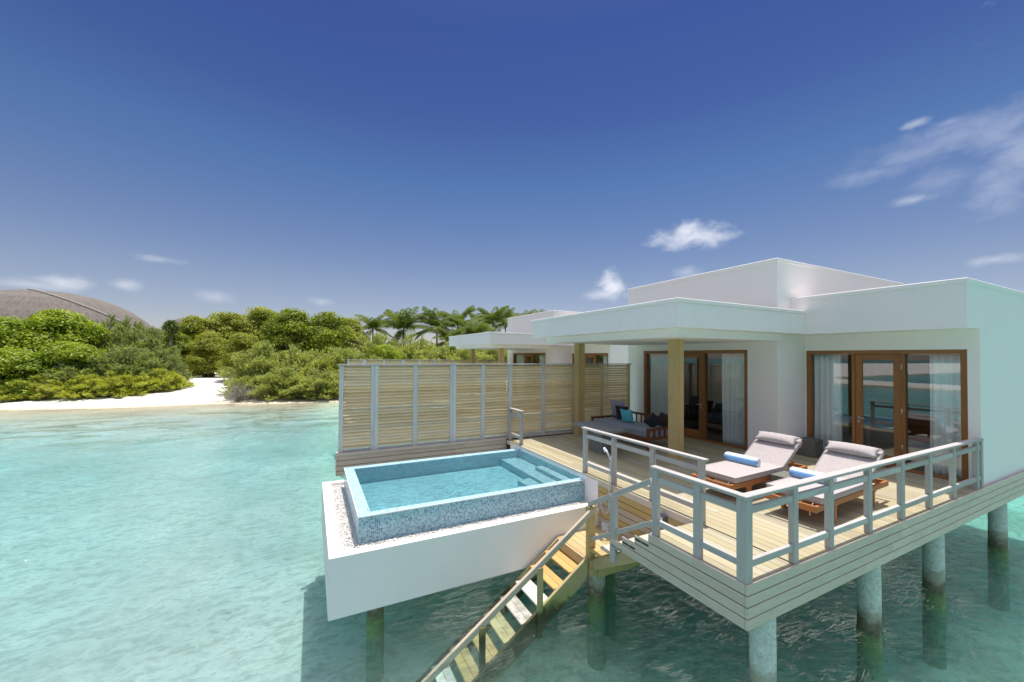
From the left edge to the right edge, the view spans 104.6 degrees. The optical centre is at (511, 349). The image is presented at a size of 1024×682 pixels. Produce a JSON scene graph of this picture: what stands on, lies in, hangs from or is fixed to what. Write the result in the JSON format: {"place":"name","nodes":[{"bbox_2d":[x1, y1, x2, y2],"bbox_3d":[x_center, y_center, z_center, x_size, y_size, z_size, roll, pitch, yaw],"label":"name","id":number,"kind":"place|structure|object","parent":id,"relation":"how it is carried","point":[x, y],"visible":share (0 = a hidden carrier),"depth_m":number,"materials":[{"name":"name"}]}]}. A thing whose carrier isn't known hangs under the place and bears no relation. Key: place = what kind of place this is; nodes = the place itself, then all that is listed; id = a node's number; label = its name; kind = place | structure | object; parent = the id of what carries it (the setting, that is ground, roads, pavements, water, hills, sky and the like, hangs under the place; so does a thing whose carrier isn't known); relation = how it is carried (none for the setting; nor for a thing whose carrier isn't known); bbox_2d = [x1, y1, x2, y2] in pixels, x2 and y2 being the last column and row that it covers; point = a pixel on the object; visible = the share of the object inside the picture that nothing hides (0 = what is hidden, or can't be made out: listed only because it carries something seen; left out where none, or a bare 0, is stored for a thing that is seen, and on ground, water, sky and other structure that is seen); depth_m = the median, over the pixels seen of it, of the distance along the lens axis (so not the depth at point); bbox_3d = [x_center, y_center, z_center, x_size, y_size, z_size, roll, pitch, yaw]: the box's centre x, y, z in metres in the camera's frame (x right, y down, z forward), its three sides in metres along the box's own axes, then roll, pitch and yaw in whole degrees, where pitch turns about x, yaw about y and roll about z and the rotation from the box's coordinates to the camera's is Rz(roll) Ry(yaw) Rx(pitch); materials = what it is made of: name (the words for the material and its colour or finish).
{"place":"outdoors","nodes":[
{"label":"outdoors","id":0,"kind":"place"},
{"bbox_2d":[0,372,506,410],"bbox_3d":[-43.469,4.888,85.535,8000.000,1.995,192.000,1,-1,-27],"label":"beach","id":1,"kind":"structure","parent":0,"point":[202,390],"depth_m":33.83,"materials":[{"name":"sand"}]},
{"bbox_2d":[0,347,47,397],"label":"broadleaf tree","id":2,"kind":"object","parent":1,"relation":"on","point":[16,364],"visible":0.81,"depth_m":32.68,"materials":[{"name":"green plant"}]},
{"bbox_2d":[0,315,54,353],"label":"broadleaf tree","id":3,"kind":"object","parent":1,"relation":"on","point":[11,330],"visible":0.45,"depth_m":35.48,"materials":[{"name":"green plant"}]},
{"bbox_2d":[0,373,56,400],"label":"bush","id":4,"kind":"object","parent":1,"relation":"on","point":[36,396],"visible":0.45,"depth_m":32.08,"materials":[{"name":"green plant"}]},
{"bbox_2d":[0,308,112,372],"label":"broadleaf tree","id":5,"kind":"object","parent":1,"relation":"on","point":[59,324],"visible":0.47,"depth_m":38.00,"materials":[{"name":"green plant"}]},
{"bbox_2d":[28,340,101,381],"bbox_3d":[-39.989,1.953,35.765,5.657,5.617,5.545,0,-1,28],"label":"broadleaf tree","id":6,"kind":"object","parent":1,"relation":"on","point":[67,352],"visible":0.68,"depth_m":34.83,"materials":[{"name":"green plant"}]},
{"bbox_2d":[33,374,103,398],"bbox_3d":[-37.576,3.196,34.357,5.970,2.381,5.300,0,-1,21],"label":"bush","id":7,"kind":"object","parent":1,"relation":"on","point":[78,385],"visible":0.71,"depth_m":33.04,"materials":[{"name":"green plant"}]},
{"bbox_2d":[31,361,107,394],"bbox_3d":[-38.251,2.718,35.343,5.855,3.514,5.706,1,-1,-31],"label":"feathery tree","id":8,"kind":"object","parent":1,"relation":"on","point":[61,375],"visible":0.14,"depth_m":34.09,"materials":[{"name":"green plant"}]},
{"bbox_2d":[0,288,151,332],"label":"thatched hall","id":9,"kind":"structure","parent":1,"relation":"on","point":[23,304],"depth_m":77.14,"materials":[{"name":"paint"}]},
{"bbox_2d":[86,313,132,351],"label":"feathery tree","id":10,"kind":"object","parent":1,"relation":"on","point":[103,344],"visible":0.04,"depth_m":42.17,"materials":[{"name":"green plant"}]},
{"bbox_2d":[76,344,166,377],"bbox_3d":[-37.339,1.973,38.670,7.571,5.167,7.769,1,-1,-27],"label":"feathery tree","id":11,"kind":"object","parent":1,"relation":"on","point":[123,358],"visible":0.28,"depth_m":37.17,"materials":[{"name":"green plant"}]},
{"bbox_2d":[84,369,165,396],"bbox_3d":[-35.138,3.044,35.978,6.441,2.685,5.975,0,-1,34],"label":"bush","id":12,"kind":"object","parent":1,"relation":"on","point":[112,383],"visible":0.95,"depth_m":34.88,"materials":[{"name":"green plant"}]},
{"bbox_2d":[97,318,187,374],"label":"feathery tree","id":13,"kind":"object","parent":1,"relation":"on","point":[152,337],"visible":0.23,"depth_m":41.48,"materials":[{"name":"green plant"}]},
{"bbox_2d":[131,368,195,390],"bbox_3d":[-33.901,2.934,38.175,4.664,2.588,5.254,0,-1,16],"label":"bush","id":14,"kind":"object","parent":1,"relation":"on","point":[163,379],"visible":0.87,"depth_m":37.45,"materials":[{"name":"green plant"}]},
{"bbox_2d":[135,345,194,380],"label":"feathery tree","id":15,"kind":"object","parent":1,"relation":"on","point":[171,360],"visible":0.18,"depth_m":40.78,"materials":[{"name":"green plant"}]},
{"bbox_2d":[161,320,181,347],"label":"screw pine","id":16,"kind":"object","parent":1,"relation":"on","point":[170,327],"visible":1,"depth_m":48.17,"materials":[{"name":"green plant"}]},
{"bbox_2d":[160,330,199,373],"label":"broadleaf tree","id":17,"kind":"object","parent":1,"relation":"on","point":[180,340],"visible":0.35,"depth_m":49.59,"materials":[{"name":"green plant"}]},
{"bbox_2d":[179,315,222,374],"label":"broadleaf tree","id":18,"kind":"object","parent":1,"relation":"on","point":[191,326],"visible":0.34,"depth_m":52.61,"materials":[{"name":"green plant"}]},
{"bbox_2d":[183,331,231,376],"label":"broadleaf tree","id":19,"kind":"object","parent":1,"relation":"on","point":[206,356],"visible":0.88,"depth_m":48.51,"materials":[{"name":"green plant"}]},
{"bbox_2d":[207,311,254,371],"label":"broadleaf tree","id":20,"kind":"object","parent":1,"relation":"on","point":[227,325],"visible":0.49,"depth_m":55.54,"materials":[{"name":"green plant"}]},
{"bbox_2d":[209,373,257,404],"bbox_3d":[-23.810,3.471,34.689,4.647,3.266,3.550,0,-1,31],"label":"dead shrub","id":21,"kind":"object","parent":1,"relation":"on","point":[238,396],"visible":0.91,"depth_m":34.27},
{"bbox_2d":[216,332,258,379],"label":"broadleaf tree","id":22,"kind":"object","parent":1,"relation":"on","point":[239,342],"visible":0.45,"depth_m":44.94,"materials":[{"name":"green plant"}]},
{"bbox_2d":[225,375,260,397],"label":"feathery bush","id":23,"kind":"object","parent":1,"relation":"on","point":[246,380],"visible":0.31,"depth_m":35.58,"materials":[{"name":"green plant"}]},
{"bbox_2d":[217,340,289,394],"bbox_3d":[-24.612,1.967,39.090,7.603,6.057,7.839,0,-1,4],"label":"feathery bush","id":24,"kind":"object","parent":1,"relation":"on","point":[252,362],"visible":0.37,"depth_m":37.66,"materials":[{"name":"green plant"}]},
{"bbox_2d":[242,306,279,351],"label":"broadleaf tree","id":25,"kind":"object","parent":1,"relation":"on","point":[257,317],"visible":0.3,"depth_m":58.69,"materials":[{"name":"green plant"}]},
{"bbox_2d":[246,365,302,399],"bbox_3d":[-21.365,3.146,36.649,6.272,3.461,6.083,0,-1,42],"label":"feathery bush","id":26,"kind":"object","parent":1,"relation":"on","point":[272,385],"visible":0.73,"depth_m":35.39,"materials":[{"name":"green plant"}]},
{"bbox_2d":[258,307,315,354],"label":"broadleaf tree","id":27,"kind":"object","parent":1,"relation":"on","point":[288,323],"visible":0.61,"depth_m":54.48,"materials":[{"name":"green plant"}]},
{"bbox_2d":[263,344,331,378],"bbox_3d":[-21.439,2.174,40.028,7.856,5.688,8.814,1,-1,-43],"label":"feathery bush","id":28,"kind":"object","parent":1,"relation":"on","point":[297,359],"visible":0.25,"depth_m":38.84,"materials":[{"name":"green plant"}]},
{"bbox_2d":[280,368,346,399],"bbox_3d":[-17.885,3.285,37.502,7.303,3.310,6.510,0,-1,-6],"label":"feathery bush","id":29,"kind":"object","parent":1,"relation":"on","point":[322,384],"visible":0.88,"depth_m":36.03,"materials":[{"name":"green plant"}]},
{"bbox_2d":[292,311,355,355],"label":"broadleaf tree","id":30,"kind":"object","parent":1,"relation":"on","point":[328,331],"visible":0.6,"depth_m":55.94,"materials":[{"name":"green plant"}]},
{"bbox_2d":[190,340,469,373],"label":"undergrowth","id":31,"kind":"object","parent":1,"relation":"on","point":[428,345],"depth_m":64.19,"materials":[{"name":"green plant"}]},
{"bbox_2d":[302,346,359,378],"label":"feathery bush","id":32,"kind":"object","parent":1,"relation":"on","point":[336,356],"visible":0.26,"depth_m":40.85,"materials":[{"name":"green plant"}]},
{"bbox_2d":[339,317,370,348],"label":"broadleaf tree","id":33,"kind":"object","parent":1,"relation":"on","point":[354,324],"visible":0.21,"depth_m":63.04,"materials":[{"name":"green plant"}]},
{"bbox_2d":[337,352,388,381],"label":"feathery bush","id":34,"kind":"object","parent":1,"relation":"on","point":[358,357],"visible":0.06,"depth_m":40.81,"materials":[{"name":"green plant"}]},
{"bbox_2d":[355,314,392,339],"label":"coconut palm","id":35,"kind":"object","parent":1,"relation":"on","point":[374,323],"visible":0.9,"depth_m":66.13,"materials":[{"name":"green plant"}]},
{"bbox_2d":[353,330,398,360],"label":"feathery bush","id":36,"kind":"object","parent":1,"relation":"on","point":[368,348],"visible":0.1,"depth_m":46.68,"materials":[{"name":"green plant"}]},
{"bbox_2d":[369,344,401,378],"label":"broadleaf shrub","id":37,"kind":"object","parent":1,"relation":"on","point":[386,352],"visible":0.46,"depth_m":44.03,"materials":[{"name":"green plant"}]},
{"bbox_2d":[374,307,435,345],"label":"coconut palm","id":38,"kind":"object","parent":1,"relation":"on","point":[400,322],"visible":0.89,"depth_m":69.75,"materials":[{"name":"green plant"}]},
{"bbox_2d":[388,333,441,377],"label":"feathery bush","id":39,"kind":"object","parent":1,"relation":"on","point":[412,352],"visible":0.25,"depth_m":50.44,"materials":[{"name":"green plant"}]},
{"bbox_2d":[408,306,461,343],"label":"coconut palm","id":40,"kind":"object","parent":1,"relation":"on","point":[435,321],"visible":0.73,"depth_m":72.58,"materials":[{"name":"green plant"}]},
{"bbox_2d":[429,325,468,355],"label":"coconut palm","id":41,"kind":"object","parent":1,"relation":"on","point":[444,335],"visible":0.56,"depth_m":67.83,"materials":[{"name":"green plant"}]},
{"bbox_2d":[428,341,485,374],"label":"feathery bush","id":42,"kind":"object","parent":1,"relation":"on","point":[448,353],"visible":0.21,"depth_m":54.54,"materials":[{"name":"green plant"}]},
{"bbox_2d":[432,305,481,334],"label":"coconut palm","id":43,"kind":"object","parent":1,"relation":"on","point":[465,313],"visible":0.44,"depth_m":78.92,"materials":[{"name":"green plant"}]},
{"bbox_2d":[452,318,495,334],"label":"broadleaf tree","id":44,"kind":"object","parent":1,"relation":"on","point":[479,328],"visible":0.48,"depth_m":71.69,"materials":[{"name":"green plant"}]},
{"bbox_2d":[467,349,506,373],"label":"feathery bush","id":45,"kind":"object","parent":1,"relation":"on","point":[491,355],"visible":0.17,"depth_m":59.66,"materials":[{"name":"green plant"}]},
{"bbox_2d":[472,305,509,331],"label":"coconut palm","id":46,"kind":"object","parent":1,"relation":"on","point":[492,317],"visible":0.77,"depth_m":82.13,"materials":[{"name":"green plant"}]},
{"bbox_2d":[490,307,521,331],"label":"coconut palm","id":47,"kind":"object","parent":1,"relation":"on","point":[507,313],"visible":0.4,"depth_m":88.16,"materials":[{"name":"green plant"}]},
{"bbox_2d":[0,393,1023,681],"bbox_3d":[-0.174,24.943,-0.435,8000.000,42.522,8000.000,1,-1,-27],"label":"sea water","id":48,"kind":"structure","parent":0,"point":[182,543],"depth_m":8.84,"materials":[{"name":"liquid"}]},
{"bbox_2d":[366,607,383,681],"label":"pile","id":49,"kind":"object","parent":48,"relation":"on","point":[375,644],"visible":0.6,"depth_m":6.37,"materials":[{"name":"concrete"}]},
{"bbox_2d":[415,508,594,681],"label":"water stairs","id":50,"kind":"structure","parent":48,"relation":"on","point":[457,653],"depth_m":6.28,"materials":[{"name":"brown wood"}]},
{"bbox_2d":[0,0,1023,350],"label":"sky","id":51,"kind":"structure","parent":0,"point":[161,161],"materials":[{"name":"blue"}]},
{"bbox_2d":[843,415,870,445],"bbox_3d":[8.845,2.252,10.458,0.600,0.965,0.800,1,-1,-27],"label":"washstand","id":52,"kind":"object","parent":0,"point":[847,421],"visible":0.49,"depth_m":10.25,"materials":[{"name":"brown wood"}]},
{"bbox_3d":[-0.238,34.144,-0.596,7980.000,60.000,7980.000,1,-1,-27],"label":"water","id":53,"kind":"structure","parent":0,"visible":0},
{"bbox_2d":[586,575,605,670],"bbox_3d":[1.483,5.361,6.982,0.340,3.046,0.340,1,-1,-27],"label":"pile","id":54,"kind":"object","parent":53,"relation":"in","point":[596,605],"visible":0.83,"depth_m":6.86,"materials":[{"name":"concrete"}]},
{"bbox_2d":[557,526,641,577],"bbox_3d":[1.826,3.729,7.469,1.680,0.370,0.960,1,-1,-27],"label":"landing","id":55,"kind":"object","parent":54,"relation":"on","point":[576,541],"visible":0.44,"depth_m":7.10,"materials":[{"name":"brown wood"}]},
{"bbox_2d":[586,478,651,563],"bbox_3d":[1.661,2.669,6.187,0.135,1.699,1.464,1,-1,-27],"label":"stair railing","id":56,"kind":"object","parent":55,"relation":"on","point":[592,536],"visible":0.95,"depth_m":6.22,"materials":[{"name":"grey wood"}]},
{"bbox_2d":[602,521,615,636],"bbox_3d":[1.894,5.149,7.784,0.302,3.504,0.302,1,-1,-27],"label":"pile","id":57,"kind":"object","parent":53,"relation":"in","point":[610,589],"visible":0.37,"depth_m":7.66,"materials":[{"name":"concrete"}]},
{"bbox_2d":[749,618,776,681],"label":"pile","id":58,"kind":"object","parent":53,"relation":"in","point":[762,653],"visible":0.53,"depth_m":4.79,"materials":[{"name":"concrete"}]},
{"bbox_2d":[855,566,882,681],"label":"pile","id":59,"kind":"object","parent":53,"relation":"in","point":[869,667],"visible":0.75,"depth_m":6.03,"materials":[{"name":"concrete"}]},
{"bbox_2d":[922,534,946,669],"bbox_3d":[7.714,5.029,7.233,0.309,3.806,0.310,1,-1,-27],"label":"pile","id":60,"kind":"object","parent":53,"relation":"in","point":[934,618],"visible":0.83,"depth_m":7.13,"materials":[{"name":"concrete"}]},
{"bbox_2d":[987,503,1009,611],"bbox_3d":[10.937,5.080,8.904,0.321,3.806,0.318,1,-1,-27],"label":"pile","id":61,"kind":"object","parent":53,"relation":"in","point":[998,570],"visible":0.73,"depth_m":8.81,"materials":[{"name":"concrete"}]},
{"bbox_2d":[531,258,1023,486],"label":"villa","id":62,"kind":"object","parent":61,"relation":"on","point":[779,323],"visible":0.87,"depth_m":9.57,"materials":[{"name":"paint"}]},
{"bbox_2d":[651,354,667,425],"bbox_3d":[5.079,1.441,13.504,0.101,2.600,0.927,1,-1,-27],"label":"curtain","id":63,"kind":"object","parent":62,"relation":"hanging from","point":[659,383],"visible":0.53,"depth_m":13.61,"materials":[{"name":"fabric"}]},
{"bbox_2d":[684,353,702,438],"bbox_3d":[5.519,1.392,12.244,0.110,2.551,0.866,1,-1,-27],"label":"door","id":64,"kind":"structure","parent":62,"relation":"in","point":[687,431],"depth_m":11.96,"materials":[{"name":"brown wood"}]},
{"bbox_2d":[644,350,747,449],"bbox_3d":[5.551,1.384,12.308,0.145,2.720,3.720,1,-1,-27],"label":"window frame","id":65,"kind":"structure","parent":62,"relation":"in","point":[646,353],"depth_m":11.81,"materials":[{"name":"brown wood"}]},
{"bbox_2d":[698,412,722,431],"bbox_3d":[7.886,2.492,13.556,2.000,0.500,1.900,1,-1,-27],"label":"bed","id":66,"kind":"object","parent":62,"relation":"on","point":[715,421],"visible":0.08,"depth_m":13.45,"materials":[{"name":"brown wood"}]},
{"bbox_2d":[722,354,743,445],"bbox_3d":[6.276,1.409,11.148,0.100,2.600,0.776,1,-1,-27],"label":"curtain","id":67,"kind":"object","parent":62,"relation":"hanging from","point":[733,395],"visible":0.81,"depth_m":11.19,"materials":[{"name":"fabric"}]},
{"bbox_2d":[814,355,842,451],"bbox_3d":[8.152,1.425,10.210,0.099,2.560,0.599,1,-1,-27],"label":"curtain","id":68,"kind":"object","parent":62,"relation":"hanging from","point":[828,400],"visible":0.86,"depth_m":10.20,"materials":[{"name":"fabric"}]},
{"bbox_2d":[855,354,902,466],"bbox_3d":[8.480,1.369,9.172,0.110,2.531,0.856,1,-1,-27],"label":"door","id":69,"kind":"structure","parent":62,"relation":"in","point":[897,366],"depth_m":9.02,"materials":[{"name":"brown wood"}]},
{"bbox_2d":[806,349,968,481],"bbox_3d":[8.519,1.361,9.222,0.145,2.700,2.890,1,-1,-27],"label":"window frame","id":70,"kind":"structure","parent":62,"relation":"in","point":[963,352],"depth_m":8.77,"materials":[{"name":"brown wood"}]},
{"bbox_2d":[908,435,929,466],"bbox_3d":[9.904,2.390,9.030,0.800,0.634,1.600,1,-1,-27],"label":"bathtub","id":71,"kind":"object","parent":62,"relation":"on","point":[916,443],"visible":0.15,"depth_m":9.30,"materials":[{"name":"ceramic"}]},
{"bbox_2d":[929,355,961,477],"bbox_3d":[9.124,1.399,8.296,0.099,2.560,0.545,1,-1,-27],"label":"curtain","id":72,"kind":"object","parent":62,"relation":"hanging from","point":[945,405],"visible":0.7,"depth_m":8.32,"materials":[{"name":"fabric"}]},
{"bbox_3d":[4.204,5.043,9.469,0.306,3.806,0.306,1,-1,-27],"label":"pile","id":73,"kind":"object","parent":53,"relation":"in","visible":0},
{"bbox_2d":[507,432,1023,631],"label":"deck","id":74,"kind":"structure","parent":73,"relation":"on","point":[779,586],"depth_m":5.98,"materials":[{"name":"brown wood"}]},
{"bbox_2d":[322,443,598,620],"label":"plunge pool","id":75,"kind":"structure","parent":74,"relation":"attached to","point":[360,580],"depth_m":7.11,"materials":[{"name":"paint"}]},
{"bbox_2d":[332,485,585,551],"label":"pebbles","id":76,"kind":"object","parent":75,"relation":"in","point":[343,511],"visible":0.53,"depth_m":7.16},
{"bbox_2d":[356,451,572,509],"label":"pool water","id":77,"kind":"structure","parent":75,"relation":"in","point":[451,477],"depth_m":8.65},
{"bbox_2d":[335,363,631,475],"bbox_3d":[0.042,1.794,11.997,9.820,2.737,0.280,1,-1,-27],"label":"slatted screen","id":78,"kind":"object","parent":74,"relation":"attached to","point":[423,389],"visible":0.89,"depth_m":11.11,"materials":[{"name":"brown wood"}]},
{"bbox_2d":[507,407,523,444],"bbox_3d":[0.103,2.194,11.444,0.105,0.954,0.870,1,-1,-27],"label":"deck railing","id":79,"kind":"object","parent":74,"relation":"on","point":[511,434],"visible":1,"depth_m":11.35,"materials":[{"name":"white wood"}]},
{"bbox_2d":[572,420,633,453],"bbox_3d":[2.349,2.328,10.384,0.850,0.680,1.450,1,-1,-27],"label":"stone table","id":80,"kind":"object","parent":74,"relation":"on","point":[596,446],"visible":0.84,"depth_m":10.24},
{"bbox_2d":[601,447,611,513],"bbox_3d":[1.824,2.539,7.668,0.289,1.290,0.131,0,-1,40],"label":"hand shower","id":81,"kind":"object","parent":74,"relation":"attached to","point":[610,464],"visible":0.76,"depth_m":7.60,"materials":[{"name":"metal"}]},
{"bbox_2d":[591,411,667,450],"bbox_3d":[3.535,2.311,11.794,1.060,0.780,2.410,1,-1,-27],"label":"sofa","id":82,"kind":"object","parent":74,"relation":"on","point":[645,432],"visible":0.59,"depth_m":11.08,"materials":[{"name":"fabric"}]},
{"bbox_2d":[610,399,624,415],"bbox_3d":[3.375,1.873,12.565,0.246,0.563,0.580,1,-1,-35],"label":"cushion","id":83,"kind":"object","parent":82,"relation":"on","point":[617,403],"visible":0.52,"depth_m":12.56,"materials":[{"name":"grey fabric"}]},
{"bbox_2d":[615,405,627,418],"bbox_3d":[3.394,1.947,12.193,0.196,0.446,0.460,1,-1,-43],"label":"cushion","id":84,"kind":"object","parent":82,"relation":"on","point":[618,412],"visible":0.59,"depth_m":12.19,"materials":[{"name":"black fabric"}]},
{"bbox_2d":[620,409,633,422],"bbox_3d":[3.441,1.981,11.835,0.189,0.404,0.420,1,-1,-41],"label":"cushion","id":85,"kind":"object","parent":82,"relation":"on","point":[626,415],"visible":1,"depth_m":11.76,"materials":[{"name":"teal fabric"}]},
{"bbox_2d":[642,412,658,426],"bbox_3d":[3.937,1.991,11.077,0.540,0.522,0.224,1,-1,-14],"label":"cushion","id":86,"kind":"object","parent":82,"relation":"on","point":[652,420],"visible":0.99,"depth_m":11.01,"materials":[{"name":"black fabric"}]},
{"bbox_2d":[657,412,667,426],"bbox_3d":[4.242,1.973,11.075,0.525,0.506,0.209,1,-1,-14],"label":"cushion","id":87,"kind":"object","parent":82,"relation":"on","point":[663,419],"visible":0.81,"depth_m":11.00,"materials":[{"name":"brown fabric"}]},
{"bbox_2d":[590,525,680,569],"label":"deck steps","id":88,"kind":"structure","parent":74,"relation":"attached to","point":[603,554],"depth_m":6.36,"materials":[{"name":"brown wood"}]},
{"bbox_2d":[581,427,708,522],"bbox_3d":[2.228,2.136,7.258,0.105,0.954,3.020,1,-1,-27],"label":"deck railing","id":89,"kind":"object","parent":74,"relation":"on","point":[699,467],"visible":0.83,"depth_m":6.95,"materials":[{"name":"grey wood"}]},
{"bbox_2d":[691,431,807,491],"bbox_3d":[4.585,2.156,7.568,2.560,0.958,0.790,1,-1,-29],"label":"sun lounger","id":90,"kind":"object","parent":74,"relation":"on","point":[774,452],"visible":0.82,"depth_m":7.51,"materials":[{"name":"fabric"}]},
{"bbox_2d":[724,451,760,466],"bbox_3d":[4.426,2.106,7.623,0.159,0.162,0.620,1,-1,-31],"label":"rolled towel","id":91,"kind":"object","parent":90,"relation":"on","point":[744,459],"visible":1,"depth_m":7.55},
{"bbox_2d":[771,471,790,495],"bbox_3d":[4.915,2.428,7.058,0.460,0.400,0.342,1,-1,-29],"label":"side table","id":92,"kind":"object","parent":74,"relation":"on","point":[779,475],"visible":0.21,"depth_m":7.05,"materials":[{"name":"grey stone"}]},
{"bbox_2d":[797,437,822,457],"bbox_3d":[7.616,2.490,10.110,0.440,0.420,0.401,1,-1,-30],"label":"side table","id":93,"kind":"object","parent":74,"relation":"on","point":[812,447],"visible":0.82,"depth_m":9.97,"materials":[{"name":"grey stone"}]},
{"bbox_2d":[650,438,983,584],"bbox_3d":[5.538,2.147,6.594,7.392,0.954,1.380,1,-1,-27],"label":"deck railing","id":94,"kind":"object","parent":74,"relation":"on","point":[744,559],"visible":1,"depth_m":5.14,"materials":[{"name":"grey wood"}]},
{"bbox_2d":[763,440,888,522],"bbox_3d":[5.307,2.144,6.633,2.560,0.958,0.790,1,-1,-29],"label":"sun lounger","id":95,"kind":"object","parent":74,"relation":"on","point":[836,456],"visible":0.57,"depth_m":6.76,"materials":[{"name":"fabric"}]},
{"bbox_2d":[789,466,836,483],"bbox_3d":[4.969,2.091,6.553,0.159,0.162,0.620,1,-1,-31],"label":"rolled towel","id":96,"kind":"object","parent":95,"relation":"on","point":[801,473],"visible":0.59,"depth_m":6.62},
{"bbox_3d":[3.609,5.210,19.254,0.317,3.806,0.316,1,-1,-27],"label":"pile","id":97,"kind":"object","parent":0,"visible":0},
{"bbox_2d":[435,395,610,431],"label":"deck","id":98,"kind":"structure","parent":97,"relation":"on","point":[507,409],"depth_m":18.72,"materials":[{"name":"brown wood"}]},
{"bbox_2d":[343,401,457,444],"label":"plunge pool","id":99,"kind":"structure","parent":98,"relation":"attached to","point":[394,422],"depth_m":18.50,"materials":[{"name":"paint"}]},
{"bbox_2d":[345,360,505,405],"bbox_3d":[-4.462,1.958,23.236,9.820,2.737,0.280,1,-1,-29],"label":"slatted screen","id":100,"kind":"object","parent":98,"relation":"attached to","point":[438,362],"visible":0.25,"depth_m":22.96,"materials":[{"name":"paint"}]},
{"bbox_2d":[448,310,627,405],"bbox_3d":[4.096,0.654,23.821,13.550,5.500,8.620,1,-1,-29],"label":"villa","id":101,"kind":"object","parent":98,"relation":"on","point":[515,340],"visible":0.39,"depth_m":21.49,"materials":[{"name":"paint"}]},
{"bbox_2d":[516,355,523,389],"bbox_3d":[0.519,1.609,24.918,0.101,2.600,0.927,1,-1,-29],"label":"curtain","id":102,"kind":"object","parent":101,"relation":"hanging from","point":[520,359],"visible":0.28,"depth_m":24.91,"materials":[{"name":"fabric"}]},
{"bbox_2d":[513,353,544,399],"bbox_3d":[1.033,1.552,23.739,0.145,2.720,3.720,1,-1,-29],"label":"window frame","id":103,"kind":"structure","parent":101,"relation":"in","point":[514,354],"depth_m":24.04,"materials":[{"name":"brown wood"}]},
{"bbox_2d":[572,353,607,401],"bbox_3d":[4.106,1.531,20.759,0.145,2.700,2.890,1,-1,-29],"label":"window frame","id":104,"kind":"structure","parent":101,"relation":"in","point":[596,354],"depth_m":20.33,"materials":[{"name":"brown wood"}]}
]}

